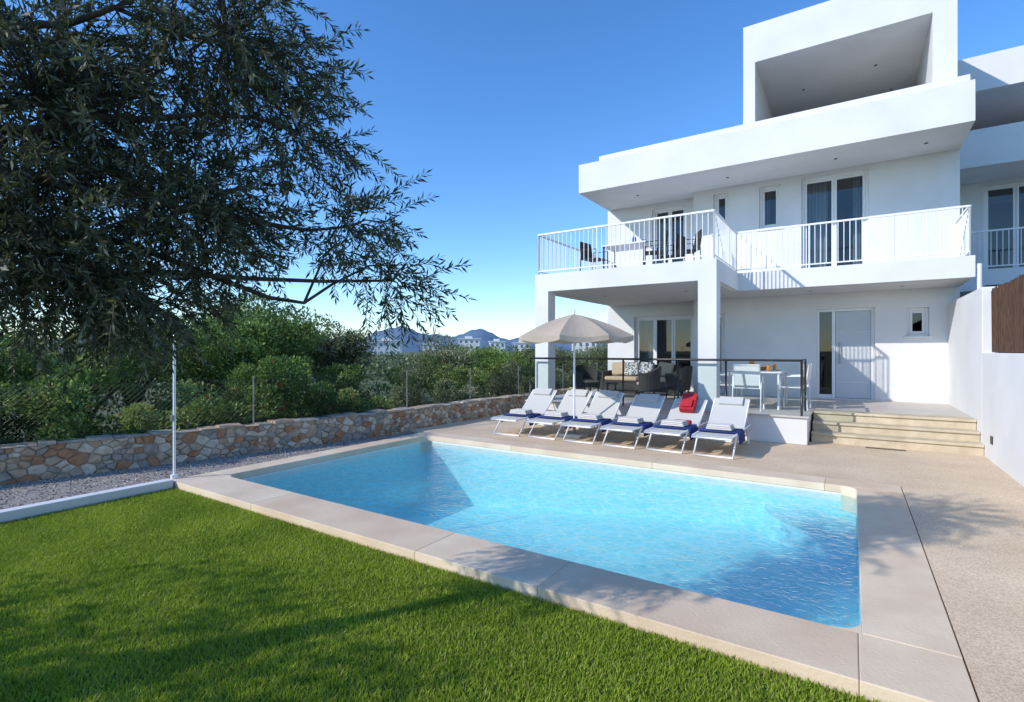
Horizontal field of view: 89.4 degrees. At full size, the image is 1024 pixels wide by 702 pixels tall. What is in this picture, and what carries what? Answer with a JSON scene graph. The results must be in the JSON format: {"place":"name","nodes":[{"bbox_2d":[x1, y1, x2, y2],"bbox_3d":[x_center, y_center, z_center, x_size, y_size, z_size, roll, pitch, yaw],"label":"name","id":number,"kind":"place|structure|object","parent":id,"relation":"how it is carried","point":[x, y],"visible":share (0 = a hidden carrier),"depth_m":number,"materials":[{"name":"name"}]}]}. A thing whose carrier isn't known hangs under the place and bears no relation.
{"place":"outdoors","nodes":[
{"label":"outdoors","id":0,"kind":"place"},
{"bbox_2d":[0,432,415,509],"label":"gravel path","id":1,"kind":"structure","parent":0,"point":[16,501],"depth_m":7.00,"materials":[{"name":"grey gravel"}]},
{"bbox_2d":[170,334,177,479],"bbox_3d":[-4.378,0.740,6.704,0.086,1.920,0.090,0,0,33],"label":"metal post","id":2,"kind":"object","parent":1,"relation":"on","point":[174,475],"visible":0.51,"depth_m":6.69,"materials":[{"name":"metal"}]},
{"bbox_2d":[2,326,607,351],"bbox_3d":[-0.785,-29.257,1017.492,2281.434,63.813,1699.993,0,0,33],"label":"hills","id":3,"kind":"structure","parent":0,"point":[485,336],"depth_m":1157.33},
{"bbox_2d":[372,338,401,355],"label":"apartment building","id":4,"kind":"structure","parent":0,"point":[382,346],"depth_m":146.28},
{"bbox_2d":[374,343,399,354],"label":"windows","id":5,"kind":"structure","parent":4,"relation":"in","point":[375,345],"depth_m":146.25,"materials":[{"name":"grey glass"}]},
{"bbox_2d":[0,352,859,696],"bbox_3d":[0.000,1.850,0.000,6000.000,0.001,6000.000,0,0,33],"label":"ground","id":6,"kind":"structure","parent":0,"point":[264,406],"depth_m":21.50,"materials":[{"name":"plant"}]},
{"bbox_2d":[0,325,71,424],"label":"green tree","id":7,"kind":"object","parent":6,"relation":"on","point":[4,359],"visible":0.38,"depth_m":8.45,"materials":[{"name":"green plant"}]},
{"bbox_2d":[0,311,167,435],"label":"green tree","id":8,"kind":"object","parent":6,"relation":"on","point":[59,354],"visible":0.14,"depth_m":10.06,"materials":[{"name":"green plant"}]},
{"bbox_2d":[0,479,172,522],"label":"white kerb","id":9,"kind":"structure","parent":6,"relation":"on","point":[30,510],"depth_m":5.74,"materials":[{"name":"white concrete"}]},
{"bbox_2d":[83,303,200,422],"bbox_3d":[-9.181,0.342,12.682,3.025,3.223,2.678,0,0,5],"label":"green tree","id":10,"kind":"object","parent":6,"relation":"on","point":[140,399],"visible":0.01,"depth_m":12.54,"materials":[{"name":"green plant"}]},
{"bbox_2d":[0,354,395,443],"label":"hedge","id":11,"kind":"object","parent":6,"relation":"on","point":[292,381],"visible":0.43,"depth_m":8.63,"materials":[{"name":"green plant"}]},
{"bbox_2d":[140,307,286,402],"bbox_3d":[-6.715,0.366,11.771,2.872,3.175,3.154,0,0,1],"label":"green tree","id":12,"kind":"object","parent":6,"relation":"on","point":[216,358],"visible":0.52,"depth_m":11.35,"materials":[{"name":"green plant"}]},
{"bbox_2d":[200,302,305,392],"bbox_3d":[-8.463,0.086,16.661,4.068,3.734,3.612,0,0,33],"label":"green tree","id":13,"kind":"object","parent":6,"relation":"on","point":[263,315],"visible":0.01,"depth_m":16.71,"materials":[{"name":"green plant"}]},
{"bbox_2d":[196,288,334,408],"bbox_3d":[-6.501,0.171,13.476,3.491,3.564,3.096,0,0,33],"label":"green tree","id":14,"kind":"object","parent":6,"relation":"on","point":[292,341],"visible":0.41,"depth_m":13.16,"materials":[{"name":"green plant"}]},
{"bbox_2d":[0,341,534,443],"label":"scrub hedge","id":15,"kind":"object","parent":6,"relation":"on","point":[130,368],"visible":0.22,"depth_m":9.63,"materials":[{"name":"green plant"}]},
{"bbox_2d":[0,387,596,484],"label":"rubble stone wall","id":16,"kind":"structure","parent":6,"relation":"on","point":[41,459],"depth_m":8.27,"materials":[{"name":"grey stone"}]},
{"bbox_2d":[0,363,607,442],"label":"chain link fence","id":17,"kind":"object","parent":16,"relation":"on","point":[406,393],"visible":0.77,"depth_m":8.78,"materials":[{"name":"metal"}]},
{"bbox_2d":[0,351,607,406],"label":"distant tree belt","id":18,"kind":"object","parent":6,"relation":"on","point":[380,362],"visible":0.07,"depth_m":45.94,"materials":[{"name":"green plant"}]},
{"bbox_2d":[287,319,323,368],"bbox_3d":[-8.101,0.378,18.759,3.285,3.151,3.198,0,0,-36],"label":"wild olive tree","id":19,"kind":"object","parent":6,"relation":"on","point":[305,336],"depth_m":18.74,"materials":[{"name":"green plant"}]},
{"bbox_2d":[298,315,379,401],"bbox_3d":[-5.112,0.435,15.165,2.269,3.036,2.184,0,0,-25],"label":"wild olive tree","id":20,"kind":"object","parent":6,"relation":"on","point":[338,348],"visible":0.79,"depth_m":14.91,"materials":[{"name":"green plant"}]},
{"bbox_2d":[413,332,481,392],"bbox_3d":[-2.371,0.634,18.012,2.724,2.639,2.519,0,0,33],"label":"wild olive tree","id":21,"kind":"object","parent":6,"relation":"on","point":[446,355],"visible":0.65,"depth_m":17.76,"materials":[{"name":"green plant"}]},
{"bbox_2d":[448,343,501,361],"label":"wild olive tree","id":22,"kind":"object","parent":6,"relation":"on","point":[481,347],"visible":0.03,"depth_m":23.44,"materials":[{"name":"green plant"}]},
{"bbox_2d":[380,360,572,409],"bbox_3d":[0.339,1.143,16.003,1.513,1.918,11.604,0,0,33],"label":"scrub hedge","id":23,"kind":"object","parent":6,"relation":"on","point":[414,393],"visible":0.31,"depth_m":13.68,"materials":[{"name":"green plant"}]},
{"bbox_2d":[463,344,510,368],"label":"wild olive tree","id":24,"kind":"object","parent":6,"relation":"on","point":[492,352],"visible":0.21,"depth_m":19.23,"materials":[{"name":"green plant"}]},
{"bbox_2d":[477,349,534,391],"bbox_3d":[-0.004,0.933,17.273,1.966,2.040,2.163,0,0,33],"label":"wild olive tree","id":25,"kind":"object","parent":6,"relation":"on","point":[501,360],"visible":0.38,"depth_m":17.03,"materials":[{"name":"green plant"}]},
{"bbox_2d":[513,341,530,351],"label":"apartment building","id":26,"kind":"structure","parent":6,"relation":"on","point":[519,345],"depth_m":156.50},
{"bbox_2d":[507,344,561,375],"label":"wild olive tree","id":27,"kind":"object","parent":6,"relation":"on","point":[526,351],"visible":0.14,"depth_m":24.57,"materials":[{"name":"green plant"}]},
{"bbox_2d":[525,345,579,377],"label":"wild olive tree","id":28,"kind":"object","parent":6,"relation":"on","point":[558,362],"visible":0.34,"depth_m":19.91,"materials":[{"name":"green plant"}]},
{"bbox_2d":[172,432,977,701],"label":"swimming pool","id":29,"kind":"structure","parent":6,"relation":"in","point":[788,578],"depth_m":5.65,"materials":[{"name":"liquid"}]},
{"bbox_2d":[572,342,595,352],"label":"apartment building","id":30,"kind":"structure","parent":6,"relation":"on","point":[577,346],"depth_m":147.27,"materials":[{"name":"white paint"}]},
{"bbox_2d":[575,344,607,370],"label":"wild olive tree","id":31,"kind":"object","parent":6,"relation":"on","point":[601,352],"visible":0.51,"depth_m":22.05,"materials":[{"name":"green plant"}]},
{"bbox_2d":[958,45,1023,297],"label":"walls","id":32,"kind":"structure","parent":6,"relation":"on","point":[992,150],"depth_m":13.23,"materials":[{"name":"paint"}]},
{"bbox_2d":[967,227,1023,267],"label":"railing","id":33,"kind":"object","parent":32,"relation":"on","point":[996,230],"visible":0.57,"depth_m":12.31,"materials":[{"name":"white metal"}]},
{"bbox_2d":[983,182,1023,269],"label":"door frame","id":34,"kind":"object","parent":32,"relation":"attached to","point":[1014,186],"visible":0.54,"depth_m":13.40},
{"bbox_2d":[984,284,1016,352],"bbox_3d":[12.573,0.200,8.850,6.700,3.100,0.200,0,0,33],"label":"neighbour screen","id":35,"kind":"object","parent":6,"relation":"on","point":[998,286],"visible":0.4,"depth_m":10.50,"materials":[{"name":"brown wood"}]},
{"bbox_2d":[422,342,437,353],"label":"apartment building","id":36,"kind":"structure","parent":0,"point":[429,347],"depth_m":170.43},
{"bbox_2d":[0,487,885,701],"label":"lawn","id":37,"kind":"structure","parent":0,"point":[172,594],"depth_m":3.20,"materials":[{"name":"green plant"}]},
{"bbox_2d":[0,0,477,395],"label":"olive tree","id":38,"kind":"object","parent":37,"relation":"on","point":[79,275],"visible":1,"depth_m":2.95,"materials":[{"name":"green plant"}]},
{"bbox_2d":[457,336,480,351],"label":"apartment building","id":39,"kind":"structure","parent":0,"point":[466,340],"depth_m":171.16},
{"bbox_2d":[488,339,505,351],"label":"apartment building","id":40,"kind":"structure","parent":0,"point":[498,342],"depth_m":170.96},
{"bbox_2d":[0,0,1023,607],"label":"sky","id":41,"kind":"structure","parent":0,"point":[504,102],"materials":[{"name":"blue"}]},
{"bbox_2d":[410,415,1023,701],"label":"paved deck","id":42,"kind":"structure","parent":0,"point":[966,512],"depth_m":5.64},
{"bbox_2d":[491,388,556,436],"bbox_3d":[0.299,1.238,10.780,0.682,0.824,1.780,0,0,32],"label":"sun lounger","id":43,"kind":"object","parent":42,"relation":"on","point":[538,402],"visible":0.98,"depth_m":11.00,"materials":[{"name":"white metal"}]},
{"bbox_2d":[525,389,592,439],"bbox_3d":[0.996,1.235,10.370,0.682,0.831,1.780,0,0,35],"label":"sun lounger","id":44,"kind":"object","parent":42,"relation":"on","point":[563,413],"visible":0.95,"depth_m":10.56,"materials":[{"name":"white metal"}]},
{"bbox_2d":[519,308,633,438],"bbox_3d":[1.208,0.410,10.035,2.095,2.480,2.095,0,0,42],"label":"parasol","id":45,"kind":"object","parent":42,"relation":"on","point":[573,328],"visible":0.98,"depth_m":9.48,"materials":[{"name":"beige fabric"}]},
{"bbox_2d":[560,390,624,443],"bbox_3d":[1.592,1.231,9.954,0.682,0.838,1.780,0,0,32],"label":"sun lounger","id":46,"kind":"object","parent":42,"relation":"on","point":[603,407],"visible":0.98,"depth_m":10.19,"materials":[{"name":"white metal"}]},
{"bbox_2d":[599,393,665,448],"bbox_3d":[2.257,1.246,9.494,0.682,0.808,1.780,0,0,34],"label":"sun lounger","id":47,"kind":"object","parent":42,"relation":"on","point":[644,411],"visible":1,"depth_m":9.68,"materials":[{"name":"white metal"}]},
{"bbox_2d":[644,392,707,453],"bbox_3d":[2.922,1.208,9.104,0.682,0.884,1.780,0,0,34],"label":"sun lounger","id":48,"kind":"object","parent":42,"relation":"on","point":[686,413],"visible":0.99,"depth_m":9.32,"materials":[{"name":"white metal"}]},
{"bbox_2d":[691,396,750,458],"bbox_3d":[3.538,1.239,8.676,0.682,0.823,1.780,0,0,33],"label":"sun lounger","id":49,"kind":"object","parent":42,"relation":"on","point":[728,417],"visible":1,"depth_m":8.92,"materials":[{"name":"white metal"}]},
{"bbox_2d":[525,0,983,455],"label":"white villa","id":50,"kind":"object","parent":42,"relation":"on","point":[815,197],"visible":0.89,"depth_m":11.97,"materials":[{"name":"paint"}]},
{"bbox_2d":[575,365,601,390],"bbox_3d":[1.884,0.751,13.014,0.718,0.802,0.638,0,0,-27],"label":"wicker armchair","id":51,"kind":"object","parent":50,"relation":"on","point":[587,376],"visible":0.9,"depth_m":12.96,"materials":[{"name":"grey wicker"}]},
{"bbox_2d":[580,242,607,270],"bbox_3d":[2.007,-2.256,12.745,0.549,0.894,0.532,0,0,43],"label":"black chair","id":52,"kind":"object","parent":50,"relation":"on","point":[584,250],"visible":0.8,"depth_m":12.79,"materials":[{"name":"wicker"}]},
{"bbox_2d":[606,381,642,394],"bbox_3d":[2.838,0.970,12.972,0.800,0.360,0.600,0,0,33],"label":"coffee table","id":53,"kind":"object","parent":50,"relation":"on","point":[635,391],"visible":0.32,"depth_m":12.91,"materials":[{"name":"wicker"}]},
{"bbox_2d":[602,236,656,268],"bbox_3d":[2.827,-2.312,12.500,1.100,1.005,0.800,0,0,33],"label":"balcony table","id":54,"kind":"object","parent":50,"relation":"on","point":[626,246],"visible":0.59,"depth_m":12.47,"materials":[{"name":"white plastic"}]},
{"bbox_2d":[599,361,685,395],"bbox_3d":[3.510,0.717,13.996,2.160,0.865,0.750,0,0,33],"label":"outdoor sofa","id":55,"kind":"object","parent":50,"relation":"on","point":[632,370],"visible":0.59,"depth_m":14.04,"materials":[{"name":"wicker"}]},
{"bbox_2d":[633,366,661,394],"bbox_3d":[3.158,0.751,12.053,0.637,0.802,0.718,0,0,13],"label":"wicker armchair","id":56,"kind":"object","parent":50,"relation":"on","point":[649,381],"visible":0.93,"depth_m":11.77,"materials":[{"name":"grey wicker"}]},
{"bbox_2d":[643,230,668,264],"bbox_3d":[3.281,-2.256,11.790,0.549,0.894,0.532,0,0,18],"label":"black chair","id":57,"kind":"object","parent":50,"relation":"on","point":[656,251],"visible":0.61,"depth_m":11.68,"materials":[{"name":"wicker"}]},
{"bbox_2d":[656,234,686,263],"bbox_3d":[3.813,-2.256,12.326,0.549,0.894,0.532,0,0,43],"label":"black chair","id":58,"kind":"object","parent":50,"relation":"on","point":[683,242],"visible":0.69,"depth_m":12.20,"materials":[{"name":"wicker"}]},
{"bbox_2d":[664,366,692,398],"bbox_3d":[4.009,0.751,12.437,0.638,0.802,0.718,0,0,43],"label":"wicker armchair","id":59,"kind":"object","parent":50,"relation":"on","point":[685,375],"visible":0.91,"depth_m":12.18,"materials":[{"name":"grey wicker"}]},
{"bbox_2d":[673,229,701,261],"bbox_3d":[3.962,-2.256,11.647,0.549,0.894,0.532,0,0,3],"label":"black chair","id":60,"kind":"object","parent":50,"relation":"on","point":[696,246],"visible":0.91,"depth_m":11.57,"materials":[{"name":"wicker"}]},
{"bbox_2d":[714,193,728,232],"bbox_3d":[5.655,-3.680,13.918,0.390,1.060,0.074,0,0,33],"label":"window frame","id":61,"kind":"structure","parent":50,"relation":"in","point":[722,196],"depth_m":13.86,"materials":[{"name":"white plastic"}]},
{"bbox_2d":[720,313,724,392],"bbox_3d":[5.533,0.060,13.997,0.480,2.140,0.074,0,0,33],"label":"patio side window frame","id":62,"kind":"structure","parent":50,"relation":"in","point":[722,315],"depth_m":13.88,"materials":[{"name":"white plastic"}]},
{"bbox_2d":[720,373,735,396],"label":"white dining chair","id":63,"kind":"object","parent":50,"relation":"on","point":[722,384],"visible":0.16,"depth_m":11.24,"materials":[{"name":"metal"}]},
{"bbox_2d":[720,372,741,396],"bbox_3d":[4.832,0.704,11.664,0.539,0.894,0.532,0,0,37],"label":"white dining chair","id":64,"kind":"object","parent":50,"relation":"on","point":[731,383],"visible":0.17,"depth_m":11.70,"materials":[{"name":"metal"}]},
{"bbox_2d":[732,364,763,411],"bbox_3d":[4.638,0.704,10.156,0.532,0.894,0.539,0,0,31],"label":"white dining chair","id":65,"kind":"object","parent":50,"relation":"on","point":[746,376],"visible":0.94,"depth_m":9.96,"materials":[{"name":"metal"}]},
{"bbox_2d":[727,361,788,409],"bbox_3d":[5.237,0.669,10.977,1.000,0.961,1.500,0,0,33],"label":"dining table","id":66,"kind":"object","parent":50,"relation":"on","point":[765,369],"visible":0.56,"depth_m":10.62,"materials":[{"name":"white plastic"}]},
{"bbox_2d":[760,185,779,228],"bbox_3d":[6.632,-3.670,13.275,0.490,1.080,0.074,0,0,33],"label":"window frame","id":67,"kind":"structure","parent":50,"relation":"in","point":[773,188],"depth_m":13.28,"materials":[{"name":"white plastic"}]},
{"bbox_2d":[780,364,811,410],"bbox_3d":[5.669,0.704,10.333,0.539,0.894,0.532,0,0,35],"label":"white dining chair","id":68,"kind":"object","parent":50,"relation":"on","point":[809,369],"visible":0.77,"depth_m":10.29,"materials":[{"name":"metal"}]},
{"bbox_2d":[784,363,812,403],"bbox_3d":[6.010,0.704,10.889,0.539,0.894,0.532,0,0,28],"label":"white dining chair","id":69,"kind":"object","parent":50,"relation":"on","point":[793,384],"visible":0.23,"depth_m":10.78,"materials":[{"name":"metal"}]},
{"bbox_2d":[817,308,874,399],"bbox_3d":[7.956,0.060,12.357,1.170,2.140,0.127,0,0,33],"label":"entrance door","id":70,"kind":"structure","parent":50,"relation":"in","point":[855,327],"depth_m":12.28,"materials":[{"name":"white plastic"}]},
{"bbox_2d":[906,307,928,335],"bbox_3d":[9.119,-0.650,11.642,0.400,0.640,0.074,0,0,33],"label":"small window frame","id":71,"kind":"structure","parent":50,"relation":"in","point":[925,311],"depth_m":11.61,"materials":[{"name":"white plastic"}]},
{"bbox_2d":[866,447,905,450],"bbox_3d":[6.288,1.649,8.707,0.550,0.007,0.100,0,0,33],"label":"drain grate","id":72,"kind":"object","parent":42,"relation":"on","point":[885,448],"visible":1,"depth_m":8.70,"materials":[{"name":"metal"}]},
{"bbox_2d":[948,286,1023,486],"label":"wall","id":73,"kind":"structure","parent":42,"relation":"on","point":[985,387],"depth_m":8.25,"materials":[{"name":"paint"}]},
{"bbox_2d":[991,274,1023,352],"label":"reed screen","id":74,"kind":"object","parent":73,"relation":"attached to","point":[1007,311],"visible":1,"depth_m":7.30,"materials":[{"name":"brown wood"}]}
]}

